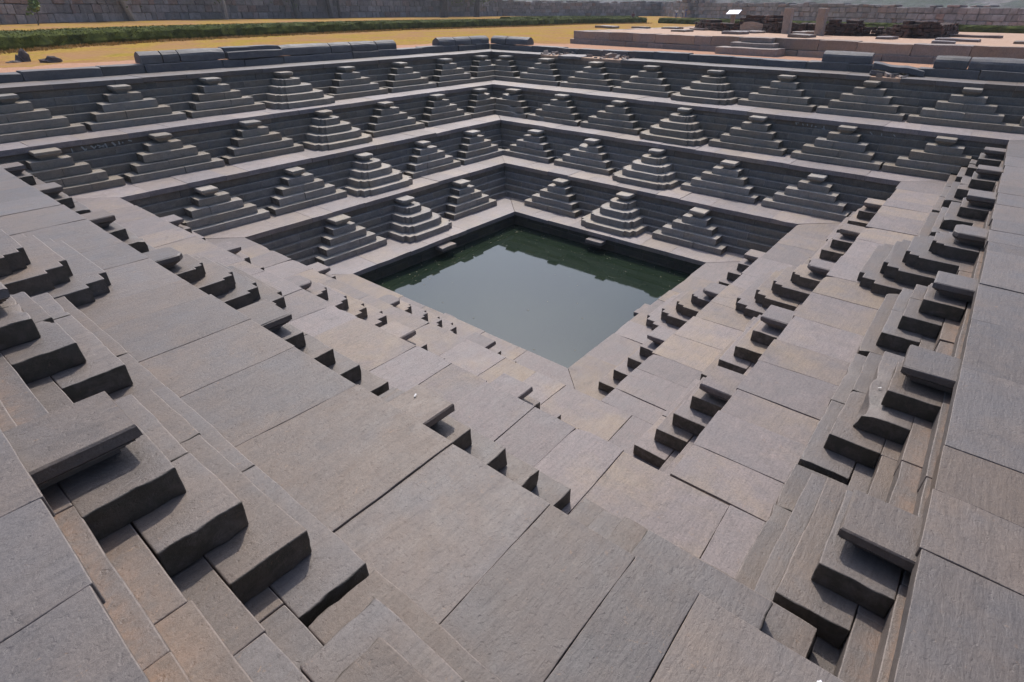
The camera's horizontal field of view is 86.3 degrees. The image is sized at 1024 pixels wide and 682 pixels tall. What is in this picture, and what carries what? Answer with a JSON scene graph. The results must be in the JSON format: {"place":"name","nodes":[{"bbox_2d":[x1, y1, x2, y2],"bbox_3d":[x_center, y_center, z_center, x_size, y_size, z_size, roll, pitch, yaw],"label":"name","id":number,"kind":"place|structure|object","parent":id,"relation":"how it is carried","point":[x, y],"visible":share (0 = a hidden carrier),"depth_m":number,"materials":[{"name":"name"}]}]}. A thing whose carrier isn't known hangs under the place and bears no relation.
{"place":"outdoors","nodes":[
{"label":"outdoors","id":0,"kind":"place"},
{"bbox_2d":[0,429,149,681],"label":"terrace floor","id":1,"kind":"structure","parent":0,"point":[57,624],"depth_m":1.93,"materials":[{"name":"stone"}]},
{"bbox_2d":[69,114,499,201],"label":"terrace floor","id":2,"kind":"structure","parent":0,"point":[128,191],"depth_m":15.71,"materials":[{"name":"stone"}]},
{"bbox_2d":[24,147,125,195],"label":"stepped pyramid","id":3,"kind":"object","parent":2,"relation":"on","point":[64,171],"visible":0.81,"depth_m":13.10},
{"bbox_2d":[123,132,224,182],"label":"stepped pyramid","id":4,"kind":"object","parent":2,"relation":"on","point":[162,155],"visible":1,"depth_m":14.61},
{"bbox_2d":[0,87,492,180],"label":"stepped wall","id":5,"kind":"structure","parent":2,"relation":"on","point":[114,158],"depth_m":15.88,"materials":[{"name":"grey"}]},
{"bbox_2d":[0,80,492,156],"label":"terrace floor","id":6,"kind":"structure","parent":5,"relation":"on","point":[59,141],"depth_m":15.78,"materials":[{"name":"stone"}]},
{"bbox_2d":[0,93,86,142],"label":"stepped pyramid","id":7,"kind":"object","parent":6,"relation":"on","point":[22,120],"visible":1,"depth_m":13.62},
{"bbox_2d":[84,84,186,130],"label":"stepped pyramid","id":8,"kind":"object","parent":6,"relation":"on","point":[122,105],"visible":1,"depth_m":15.14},
{"bbox_2d":[185,77,265,117],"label":"stepped pyramid","id":9,"kind":"object","parent":6,"relation":"on","point":[215,96],"visible":1,"depth_m":16.82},
{"bbox_2d":[14,54,492,128],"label":"stepped wall","id":10,"kind":"structure","parent":6,"relation":"on","point":[75,105],"depth_m":16.60,"materials":[{"name":"stone"}]},
{"bbox_2d":[0,49,491,93],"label":"terrace floor","id":11,"kind":"structure","parent":10,"relation":"on","point":[17,87],"depth_m":17.27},
{"bbox_2d":[0,43,488,82],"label":"kerb wall","id":12,"kind":"structure","parent":11,"relation":"on","point":[62,73],"depth_m":17.87,"materials":[{"name":"stone"}]},
{"bbox_2d":[263,71,334,108],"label":"stepped pyramid","id":13,"kind":"object","parent":6,"relation":"on","point":[286,91],"visible":0.99,"depth_m":18.28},
{"bbox_2d":[327,66,387,99],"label":"stepped pyramid","id":14,"kind":"object","parent":6,"relation":"on","point":[347,82],"visible":0.97,"depth_m":20.11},
{"bbox_2d":[384,62,436,92],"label":"stepped pyramid","id":15,"kind":"object","parent":6,"relation":"on","point":[402,78],"visible":0.98,"depth_m":21.82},
{"bbox_2d":[432,58,475,86],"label":"stepped pyramid","id":16,"kind":"object","parent":6,"relation":"on","point":[447,72],"visible":0.96,"depth_m":23.46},
{"bbox_2d":[221,119,304,164],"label":"stepped pyramid","id":17,"kind":"object","parent":2,"relation":"on","point":[254,140],"visible":0.98,"depth_m":16.28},
{"bbox_2d":[302,109,372,150],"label":"stepped pyramid","id":18,"kind":"object","parent":2,"relation":"on","point":[328,130],"visible":1,"depth_m":17.80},
{"bbox_2d":[365,101,424,136],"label":"stepped pyramid","id":19,"kind":"object","parent":2,"relation":"on","point":[388,118],"visible":0.98,"depth_m":19.65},
{"bbox_2d":[420,94,471,126],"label":"stepped pyramid","id":20,"kind":"object","parent":2,"relation":"on","point":[439,110],"visible":0.96,"depth_m":21.35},
{"bbox_2d":[307,196,513,275],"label":"terrace floor","id":21,"kind":"structure","parent":0,"point":[392,250],"depth_m":16.39,"materials":[{"name":"stone"}]},
{"bbox_2d":[315,214,386,265],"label":"stepped pyramid","id":22,"kind":"object","parent":21,"relation":"on","point":[344,237],"visible":0.98,"depth_m":15.42,"materials":[{"name":"stone"}]},
{"bbox_2d":[251,167,505,265],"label":"stepped wall","id":23,"kind":"structure","parent":21,"relation":"on","point":[300,244],"depth_m":16.58,"materials":[{"name":"stone"}]},
{"bbox_2d":[203,155,504,239],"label":"terrace floor","id":24,"kind":"structure","parent":23,"relation":"on","point":[271,225],"depth_m":16.06,"materials":[{"name":"stone"}]},
{"bbox_2d":[181,185,270,235],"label":"stepped pyramid","id":25,"kind":"object","parent":24,"relation":"on","point":[213,209],"visible":0.91,"depth_m":14.20,"materials":[{"name":"stone"}]},
{"bbox_2d":[267,166,346,215],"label":"stepped pyramid","id":26,"kind":"object","parent":24,"relation":"on","point":[299,188],"visible":1,"depth_m":15.82,"materials":[{"name":"stone"}]},
{"bbox_2d":[128,123,501,217],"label":"stepped wall","id":27,"kind":"structure","parent":24,"relation":"on","point":[258,190],"depth_m":16.48,"materials":[{"name":"stone"}]},
{"bbox_2d":[344,152,412,196],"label":"stepped pyramid","id":28,"kind":"object","parent":24,"relation":"on","point":[370,174],"visible":1,"depth_m":17.32,"materials":[{"name":"stone"}]},
{"bbox_2d":[404,140,460,178],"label":"stepped pyramid","id":29,"kind":"object","parent":24,"relation":"on","point":[426,158],"visible":0.98,"depth_m":19.13,"materials":[{"name":"stone"}]},
{"bbox_2d":[456,129,503,164],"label":"stepped pyramid","id":30,"kind":"object","parent":24,"relation":"on","point":[475,146],"visible":0.97,"depth_m":20.77,"materials":[{"name":"stone"}]},
{"bbox_2d":[388,195,451,242],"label":"stepped pyramid","id":31,"kind":"object","parent":21,"relation":"on","point":[413,221],"visible":1,"depth_m":16.92,"materials":[{"name":"stone"}]},
{"bbox_2d":[445,179,496,219],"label":"stepped pyramid","id":32,"kind":"object","parent":21,"relation":"on","point":[465,198],"visible":1,"depth_m":18.71,"materials":[{"name":"stone"}]},
{"bbox_2d":[74,198,765,577],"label":"terrace floor","id":33,"kind":"structure","parent":0,"point":[608,476],"depth_m":5.94,"materials":[{"name":"stone"}]},
{"bbox_2d":[81,210,156,252],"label":"stepped pyramid","id":34,"kind":"object","parent":33,"relation":"on","point":[104,219],"visible":0.34,"depth_m":9.01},
{"bbox_2d":[142,247,285,309],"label":"stepped pyramid","id":35,"kind":"object","parent":33,"relation":"on","point":[234,287],"visible":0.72,"depth_m":7.86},
{"bbox_2d":[237,299,388,395],"bbox_3d":[-2.705,-0.005,6.568,2.484,0.956,0.980,23,38,33],"label":"stepped pyramid","id":36,"kind":"object","parent":33,"relation":"on","point":[270,316],"visible":0.45,"depth_m":6.25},
{"bbox_2d":[379,385,570,509],"bbox_3d":[-0.711,0.866,5.167,2.466,0.957,0.964,23,38,33],"label":"stepped pyramid","id":37,"kind":"object","parent":33,"relation":"on","point":[429,409],"visible":0.45,"depth_m":4.84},
{"bbox_2d":[569,498,816,658],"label":"stone slab","id":38,"kind":"structure","parent":33,"relation":"on","point":[763,614],"depth_m":3.56,"materials":[{"name":"stone"}]},
{"bbox_2d":[735,464,922,648],"bbox_3d":[2.513,1.454,4.240,0.966,0.954,1.888,23,38,33],"label":"stepped pyramid","id":39,"kind":"object","parent":33,"relation":"on","point":[825,556],"visible":0.85,"depth_m":3.73,"materials":[{"name":"stone"}]},
{"bbox_2d":[0,167,843,681],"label":"terrace floor","id":40,"kind":"structure","parent":0,"point":[500,577],"depth_m":3.66,"materials":[{"name":"stone"}]},
{"bbox_2d":[0,229,110,306],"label":"stepped pyramid","id":41,"kind":"object","parent":40,"relation":"on","point":[31,265],"visible":0.89,"depth_m":6.16,"materials":[{"name":"stone"}]},
{"bbox_2d":[0,282,165,402],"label":"stepped pyramid","id":42,"kind":"object","parent":40,"relation":"on","point":[71,350],"visible":0.89,"depth_m":4.42,"materials":[{"name":"stone"}]},
{"bbox_2d":[0,353,322,681],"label":"stepped wall","id":43,"kind":"structure","parent":40,"relation":"on","point":[197,621],"depth_m":2.55,"materials":[{"name":"stone"}]},
{"bbox_2d":[3,387,368,627],"bbox_3d":[-2.189,0.777,3.316,2.670,0.955,1.096,23,38,33],"label":"stepped pyramid","id":44,"kind":"object","parent":40,"relation":"on","point":[175,481],"visible":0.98,"depth_m":2.96,"materials":[{"name":"stone"}]},
{"bbox_2d":[300,570,501,681],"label":"stepped pyramid","id":45,"kind":"object","parent":40,"relation":"on","point":[375,626],"visible":0.99,"depth_m":2.57,"materials":[{"name":"stone"}]},
{"bbox_2d":[206,238,659,469],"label":"terrace floor","id":46,"kind":"structure","parent":0,"point":[587,413],"depth_m":8.94,"materials":[{"name":"stone"}]},
{"bbox_2d":[285,275,386,326],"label":"stepped pyramid","id":47,"kind":"object","parent":46,"relation":"on","point":[356,307],"visible":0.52,"depth_m":9.76,"materials":[{"name":"stone"}]},
{"bbox_2d":[490,373,578,428],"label":"stepped pyramid","id":48,"kind":"object","parent":46,"relation":"on","point":[513,386],"visible":0.14,"depth_m":6.89,"materials":[{"name":"stone"}]},
{"bbox_2d":[359,216,513,281],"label":"pool wall","id":49,"kind":"structure","parent":0,"point":[398,266],"depth_m":16.52,"materials":[{"name":"stone"}]},
{"bbox_2d":[333,274,573,387],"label":"terrace floor","id":50,"kind":"structure","parent":0,"point":[539,364],"depth_m":11.73,"materials":[{"name":"stone"}]},
{"bbox_2d":[378,295,456,333],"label":"stepped pyramid","id":51,"kind":"object","parent":50,"relation":"on","point":[423,314],"visible":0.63,"depth_m":11.52,"materials":[{"name":"stone"}]},
{"bbox_2d":[0,16,968,72],"bbox_3d":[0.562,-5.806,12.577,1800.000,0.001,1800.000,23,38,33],"label":"ground","id":52,"kind":"structure","parent":0,"point":[557,35],"depth_m":30.86,"materials":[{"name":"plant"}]},
{"bbox_2d":[0,0,501,24],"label":"boundary wall","id":53,"kind":"structure","parent":52,"relation":"on","point":[50,11],"depth_m":70.99,"materials":[{"name":"stone"}]},
{"bbox_2d":[0,17,646,51],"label":"hedge","id":54,"kind":"object","parent":52,"relation":"on","point":[21,38],"visible":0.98,"depth_m":31.52,"materials":[{"name":"green plant"}]},
{"bbox_2d":[715,37,784,56],"bbox_3d":[9.687,-11.929,22.131,2.515,0.668,1.125,27,40,36],"label":"stone stair","id":55,"kind":"object","parent":52,"relation":"on","point":[759,46],"visible":0.91,"depth_m":21.89,"materials":[{"name":"stone"}]},
{"bbox_2d":[501,0,1023,25],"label":"boundary wall","id":56,"kind":"structure","parent":52,"relation":"on","point":[895,13],"depth_m":84.33,"materials":[{"name":"stone"}]},
{"bbox_2d":[570,26,1023,65],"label":"stone platform","id":57,"kind":"structure","parent":52,"relation":"on","point":[916,50],"depth_m":21.73,"materials":[{"name":"stone"}]},
{"bbox_2d":[824,19,958,37],"bbox_3d":[18.961,-14.366,25.123,3.962,0.690,8.561,55,60,53],"label":"brick ruin","id":58,"kind":"object","parent":57,"relation":"on","point":[915,29],"visible":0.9,"depth_m":24.13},
{"bbox_2d":[658,17,1023,33],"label":"hedge","id":59,"kind":"object","parent":52,"relation":"on","point":[975,28],"visible":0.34,"depth_m":46.73,"materials":[{"name":"green plant"}]},
{"bbox_2d":[373,224,690,367],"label":"water","id":60,"kind":"structure","parent":0,"point":[509,284],"depth_m":14.98,"materials":[{"name":"liquid"}]},
{"bbox_2d":[514,214,700,273],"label":"pool wall","id":61,"kind":"structure","parent":0,"point":[656,258],"depth_m":17.03,"materials":[{"name":"stone"}]},
{"bbox_2d":[510,197,743,265],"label":"terrace floor","id":62,"kind":"structure","parent":0,"point":[645,240],"depth_m":16.80,"materials":[{"name":"stone"}]},
{"bbox_2d":[524,178,581,217],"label":"stepped pyramid","id":63,"kind":"object","parent":62,"relation":"on","point":[556,196],"visible":1,"depth_m":18.93,"materials":[{"name":"stone"}]},
{"bbox_2d":[581,191,646,236],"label":"stepped pyramid","id":64,"kind":"object","parent":62,"relation":"on","point":[619,213],"visible":1,"depth_m":17.41,"materials":[{"name":"stone"}]},
{"bbox_2d":[505,166,792,254],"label":"stepped wall","id":65,"kind":"structure","parent":62,"relation":"on","point":[742,235],"depth_m":17.25,"materials":[{"name":"stone"}]},
{"bbox_2d":[652,206,726,254],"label":"stepped pyramid","id":66,"kind":"object","parent":62,"relation":"on","point":[693,228],"visible":1,"depth_m":16.23,"materials":[{"name":"stone"}]},
{"bbox_2d":[568,262,738,400],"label":"terrace floor","id":67,"kind":"structure","parent":0,"point":[590,370],"depth_m":11.62,"materials":[{"name":"stone"}]},
{"bbox_2d":[598,325,675,392],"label":"stepped pyramid","id":68,"kind":"object","parent":67,"relation":"on","point":[657,337],"visible":0.52,"depth_m":10.08,"materials":[{"name":"stone"}]},
{"bbox_2d":[646,283,726,330],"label":"stepped pyramid","id":69,"kind":"object","parent":67,"relation":"on","point":[676,312],"visible":0.7,"depth_m":11.91,"materials":[{"name":"stone"}]},
{"bbox_2d":[502,154,841,227],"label":"terrace floor","id":70,"kind":"structure","parent":0,"point":[755,211],"depth_m":17.03,"materials":[{"name":"stone"}]},
{"bbox_2d":[503,129,554,162],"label":"stepped pyramid","id":71,"kind":"object","parent":70,"relation":"on","point":[533,145],"visible":1,"depth_m":20.98,"materials":[{"name":"stone"}]},
{"bbox_2d":[554,138,615,174],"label":"stepped pyramid","id":72,"kind":"object","parent":70,"relation":"on","point":[589,154],"visible":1,"depth_m":19.60,"materials":[{"name":"stone"}]},
{"bbox_2d":[612,148,679,189],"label":"stepped pyramid","id":73,"kind":"object","parent":70,"relation":"on","point":[651,168],"visible":1,"depth_m":18.08,"materials":[{"name":"stone"}]},
{"bbox_2d":[500,123,896,216],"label":"stepped wall","id":74,"kind":"structure","parent":70,"relation":"on","point":[770,181],"depth_m":17.61,"materials":[{"name":"stone"}]},
{"bbox_2d":[499,115,938,185],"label":"terrace floor","id":75,"kind":"structure","parent":74,"relation":"on","point":[876,176],"depth_m":17.16,"materials":[{"name":"stone"}]},
{"bbox_2d":[495,88,532,118],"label":"stepped pyramid","id":76,"kind":"object","parent":75,"relation":"on","point":[511,102],"visible":0.96,"depth_m":22.91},
{"bbox_2d":[527,94,582,125],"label":"stepped pyramid","id":77,"kind":"object","parent":75,"relation":"on","point":[561,109],"visible":1,"depth_m":21.60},
{"bbox_2d":[580,100,642,134],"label":"stepped pyramid","id":78,"kind":"object","parent":75,"relation":"on","point":[617,116],"visible":1,"depth_m":20.22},
{"bbox_2d":[639,107,707,145],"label":"stepped pyramid","id":79,"kind":"object","parent":75,"relation":"on","point":[682,127],"visible":1,"depth_m":18.66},
{"bbox_2d":[708,115,787,155],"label":"stepped pyramid","id":80,"kind":"object","parent":75,"relation":"on","point":[755,134],"visible":1,"depth_m":17.49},
{"bbox_2d":[493,87,1006,174],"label":"stepped wall","id":81,"kind":"structure","parent":75,"relation":"on","point":[888,147],"depth_m":17.37,"materials":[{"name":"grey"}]},
{"bbox_2d":[790,125,882,170],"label":"stepped pyramid","id":82,"kind":"object","parent":75,"relation":"on","point":[844,146],"visible":1,"depth_m":16.09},
{"bbox_2d":[881,136,971,180],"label":"stepped pyramid","id":83,"kind":"object","parent":75,"relation":"on","point":[943,158],"visible":0.96,"depth_m":14.85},
{"bbox_2d":[680,159,759,203],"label":"stepped pyramid","id":84,"kind":"object","parent":70,"relation":"on","point":[725,179],"visible":1,"depth_m":16.91,"materials":[{"name":"stone"}]},
{"bbox_2d":[761,173,849,220],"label":"stepped pyramid","id":85,"kind":"object","parent":70,"relation":"on","point":[812,194],"visible":0.99,"depth_m":15.55,"materials":[{"name":"stone"}]},
{"bbox_2d":[491,80,1023,144],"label":"terrace floor","id":86,"kind":"structure","parent":0,"point":[977,135],"depth_m":17.42,"materials":[{"name":"stone"}]},
{"bbox_2d":[515,58,562,85],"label":"stepped pyramid","id":87,"kind":"object","parent":86,"relation":"on","point":[544,72],"visible":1,"depth_m":23.87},
{"bbox_2d":[560,61,614,91],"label":"stepped pyramid","id":88,"kind":"object","parent":86,"relation":"on","point":[594,75],"visible":1,"depth_m":22.50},
{"bbox_2d":[612,65,673,97],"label":"stepped pyramid","id":89,"kind":"object","parent":86,"relation":"on","point":[649,81],"visible":1,"depth_m":21.11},
{"bbox_2d":[670,70,737,104],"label":"stepped pyramid","id":90,"kind":"object","parent":86,"relation":"on","point":[712,87],"visible":1,"depth_m":19.57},
{"bbox_2d":[492,55,1023,124],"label":"stepped wall","id":91,"kind":"structure","parent":86,"relation":"on","point":[914,99],"depth_m":18.18,"materials":[{"name":"stone"}]},
{"bbox_2d":[490,49,1023,90],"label":"terrace floor","id":92,"kind":"structure","parent":91,"relation":"on","point":[977,83],"depth_m":18.50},
{"bbox_2d":[491,44,875,72],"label":"kerb wall","id":93,"kind":"structure","parent":92,"relation":"on","point":[753,61],"depth_m":21.27,"materials":[{"name":"stone"}]},
{"bbox_2d":[918,67,1023,81],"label":"kerb wall","id":94,"kind":"structure","parent":92,"relation":"on","point":[991,75],"depth_m":16.66,"materials":[{"name":"stone"}]},
{"bbox_2d":[737,74,816,111],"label":"stepped pyramid","id":95,"kind":"object","parent":86,"relation":"on","point":[785,93],"visible":1,"depth_m":18.41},
{"bbox_2d":[815,80,904,121],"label":"stepped pyramid","id":96,"kind":"object","parent":86,"relation":"on","point":[870,100],"visible":1,"depth_m":17.04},
{"bbox_2d":[906,87,1012,132],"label":"stepped pyramid","id":97,"kind":"object","parent":86,"relation":"on","point":[970,109],"visible":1,"depth_m":15.67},
{"bbox_2d":[670,180,946,521],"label":"terrace floor","id":98,"kind":"structure","parent":0,"point":[746,450],"depth_m":6.68,"materials":[{"name":"stone"}]},
{"bbox_2d":[798,345,960,484],"bbox_3d":[3.961,0.551,5.735,0.960,0.956,2.490,23,38,33],"label":"stepped pyramid","id":99,"kind":"object","parent":98,"relation":"on","point":[863,419],"visible":0.98,"depth_m":5.35,"materials":[{"name":"stone"}]},
{"bbox_2d":[808,159,1003,681],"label":"stepped wall","id":100,"kind":"structure","parent":98,"relation":"on","point":[900,476],"depth_m":4.50,"materials":[{"name":"stone"}]},
{"bbox_2d":[888,140,1023,681],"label":"terrace floor","id":101,"kind":"structure","parent":100,"relation":"on","point":[962,619],"depth_m":3.73,"materials":[{"name":"stone"}]},
{"bbox_2d":[857,271,977,356],"bbox_3d":[5.529,-0.440,7.372,0.961,0.955,2.169,23,38,33],"label":"stepped pyramid","id":102,"kind":"object","parent":98,"relation":"on","point":[904,320],"visible":0.91,"depth_m":7.01,"materials":[{"name":"stone"}]},
{"bbox_2d":[857,224,988,295],"bbox_3d":[6.875,-1.492,9.101,1.457,0.952,2.238,23,38,33],"label":"stepped pyramid","id":103,"kind":"object","parent":98,"relation":"on","point":[897,267],"visible":0.89,"depth_m":8.72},
{"bbox_2d":[918,189,995,236],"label":"stepped pyramid","id":104,"kind":"object","parent":98,"relation":"on","point":[972,206],"visible":0.73,"depth_m":10.29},
{"bbox_2d":[932,165,1002,212],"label":"stepped pyramid","id":105,"kind":"object","parent":98,"relation":"on","point":[984,177],"visible":0.66,"depth_m":11.98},
{"bbox_2d":[945,147,1005,186],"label":"stepped pyramid","id":106,"kind":"object","parent":98,"relation":"on","point":[991,156],"visible":0.62,"depth_m":13.62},
{"bbox_2d":[633,0,1023,7],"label":"hill","id":107,"kind":"structure","parent":0,"point":[969,3],"depth_m":228.85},
{"bbox_3d":[4.541,-0.643,11.865,0.839,0.962,10.996,23,38,33],"label":"stepped wall","id":108,"kind":"object","parent":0,"visible":0},
{"bbox_2d":[601,223,839,424],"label":"terrace floor","id":109,"kind":"structure","parent":108,"relation":"on","point":[654,386],"depth_m":9.59,"materials":[{"name":"stone"}]},
{"bbox_2d":[633,365,745,467],"bbox_3d":[2.556,0.850,7.320,0.928,0.958,1.952,23,38,33],"label":"stepped pyramid","id":110,"kind":"object","parent":109,"relation":"on","point":[688,414],"visible":0.83,"depth_m":7.00,"materials":[{"name":"stone"}]},
{"bbox_2d":[700,305,795,379],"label":"stepped pyramid","id":111,"kind":"object","parent":109,"relation":"on","point":[745,350],"visible":0.84,"depth_m":8.45,"materials":[{"name":"stone"}]},
{"bbox_2d":[735,259,834,317],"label":"stepped pyramid","id":112,"kind":"object","parent":109,"relation":"on","point":[792,288],"visible":0.82,"depth_m":10.31,"materials":[{"name":"stone"}]},
{"bbox_2d":[802,223,864,264],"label":"stepped pyramid","id":113,"kind":"object","parent":109,"relation":"on","point":[836,247],"visible":0.61,"depth_m":11.81,"materials":[{"name":"stone"}]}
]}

